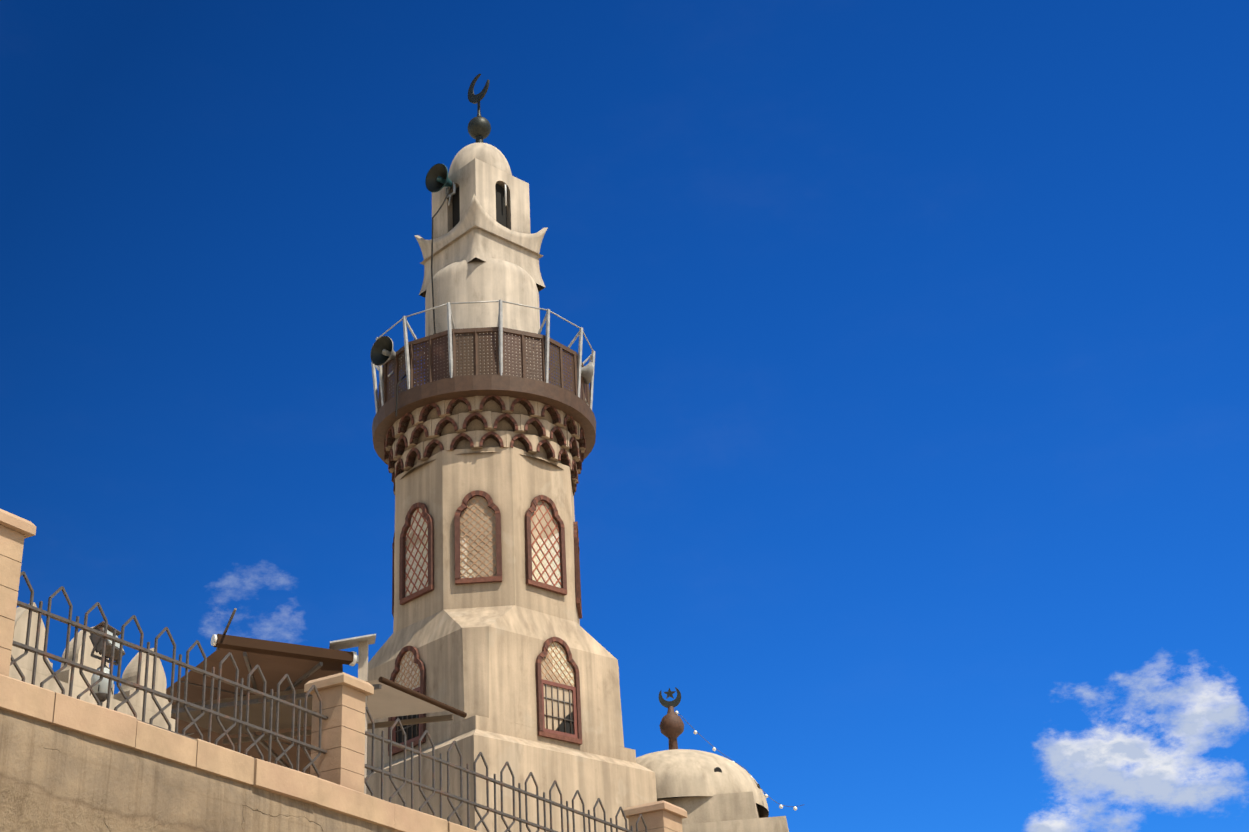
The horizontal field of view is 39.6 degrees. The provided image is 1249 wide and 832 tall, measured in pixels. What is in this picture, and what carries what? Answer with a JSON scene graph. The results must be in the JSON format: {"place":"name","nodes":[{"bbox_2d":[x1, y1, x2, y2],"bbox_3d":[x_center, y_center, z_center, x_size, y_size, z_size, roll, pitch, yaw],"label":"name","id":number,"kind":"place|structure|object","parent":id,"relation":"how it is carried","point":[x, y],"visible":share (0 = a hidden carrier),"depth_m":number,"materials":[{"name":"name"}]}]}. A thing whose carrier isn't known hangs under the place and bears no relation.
{"place":"outdoors","nodes":[
{"label":"outdoors","id":0,"kind":"place"},
{"bbox_2d":[0,709,397,831],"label":"retaining wall","id":1,"kind":"structure","parent":0,"point":[53,778],"depth_m":16.91,"materials":[{"name":"paint"}]},
{"bbox_2d":[9,602,174,731],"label":"crenellated parapet","id":2,"kind":"structure","parent":1,"relation":"on","point":[25,665],"depth_m":19.82,"materials":[{"name":"beige paint"}]},
{"bbox_2d":[89,621,124,705],"bbox_3d":[-5.520,2.898,18.350,0.273,1.400,0.392,-10,-28,13],"label":"flood light","id":3,"kind":"object","parent":1,"relation":"on","point":[100,689],"visible":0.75,"depth_m":18.41,"materials":[{"name":"metal"}]},
{"bbox_2d":[0,674,478,831],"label":"wall coping","id":4,"kind":"object","parent":1,"relation":"on","point":[29,700],"depth_m":18.09,"materials":[{"name":"stone"}]},
{"bbox_2d":[0,509,35,676],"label":"fence pillar","id":5,"kind":"structure","parent":4,"relation":"on","point":[15,531],"depth_m":16.53,"materials":[{"name":"stone"}]},
{"bbox_2d":[10,571,327,777],"bbox_3d":[-4.746,2.902,18.489,0.051,1.238,4.970,-17,-30,25],"label":"iron fence","id":6,"kind":"object","parent":4,"relation":"on","point":[73,664],"visible":0.81,"depth_m":18.33,"materials":[{"name":"metal"}]},
{"bbox_2d":[304,672,373,792],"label":"fence pillar","id":7,"kind":"structure","parent":4,"relation":"on","point":[341,761],"depth_m":20.54,"materials":[{"name":"stone"}]},
{"bbox_2d":[364,707,646,831],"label":"iron fence","id":8,"kind":"object","parent":4,"relation":"on","point":[419,753],"visible":0.88,"depth_m":22.85,"materials":[{"name":"metal"}]},
{"bbox_2d":[166,608,375,793],"bbox_3d":[-5.030,5.538,26.116,4.170,3.803,8.292,9,-30,-23],"label":"awning","id":9,"kind":"object","parent":1,"relation":"on","point":[301,666],"visible":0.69,"depth_m":23.80,"materials":[{"name":"fabric"}]},
{"bbox_2d":[171,677,466,743],"bbox_3d":[-4.591,4.289,24.878,4.432,0.685,1.755,-17,-30,25],"label":"awning","id":10,"kind":"object","parent":9,"relation":"attached to","point":[388,698],"visible":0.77,"depth_m":24.64,"materials":[{"name":"fabric"}]},
{"bbox_2d":[366,73,656,831],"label":"minaret","id":11,"kind":"object","parent":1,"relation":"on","point":[484,439],"visible":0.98,"depth_m":32.98,"materials":[{"name":"beige paint"}]},
{"bbox_2d":[370,336,403,376],"bbox_3d":[-4.750,-1.188,34.826,0.710,0.731,0.747,-3,-27,-2],"label":"loudspeaker","id":12,"kind":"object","parent":11,"relation":"attached to","point":[383,352],"depth_m":34.84,"materials":[{"name":"grey metal"}]},
{"bbox_2d":[425,163,456,205],"bbox_3d":[-3.944,-4.979,37.561,0.737,0.856,0.775,-3,-27,-2],"label":"loudspeaker","id":13,"kind":"object","parent":11,"relation":"attached to","point":[437,179],"visible":0.83,"depth_m":37.61,"materials":[{"name":"metal"}]},
{"bbox_2d":[395,187,554,415],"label":"speaker cables","id":14,"kind":"object","parent":11,"relation":"attached to","point":[403,377],"visible":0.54,"depth_m":36.11,"materials":[{"name":"black rubber"}]},
{"bbox_2d":[568,362,593,405],"bbox_3d":[-0.897,-0.674,35.587,0.553,0.901,0.501,-3,-27,-2],"label":"loudspeaker","id":15,"kind":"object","parent":11,"relation":"attached to","point":[587,370],"depth_m":35.53,"materials":[{"name":"white metal"}]},
{"bbox_2d":[636,687,788,831],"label":"dome","id":16,"kind":"structure","parent":1,"relation":"on","point":[709,792],"depth_m":32.60,"materials":[{"name":"beige paint"}]},
{"bbox_2d":[673,707,801,810],"bbox_3d":[2.182,6.646,33.972,2.624,2.554,0.112,-15,-29,21],"label":"bulb string","id":17,"kind":"object","parent":16,"relation":"attached to","point":[765,795],"visible":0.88,"depth_m":33.85,"materials":[{"name":"glass"},{"name":"plastic"}]},
{"bbox_2d":[0,0,1248,831],"label":"sky","id":18,"kind":"structure","parent":0,"point":[916,469],"materials":[{"name":"blue"}]},
{"bbox_2d":[622,800,687,831],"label":"fence pillar","id":19,"kind":"structure","parent":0,"point":[662,816],"depth_m":27.06,"materials":[{"name":"stone"}]}
]}

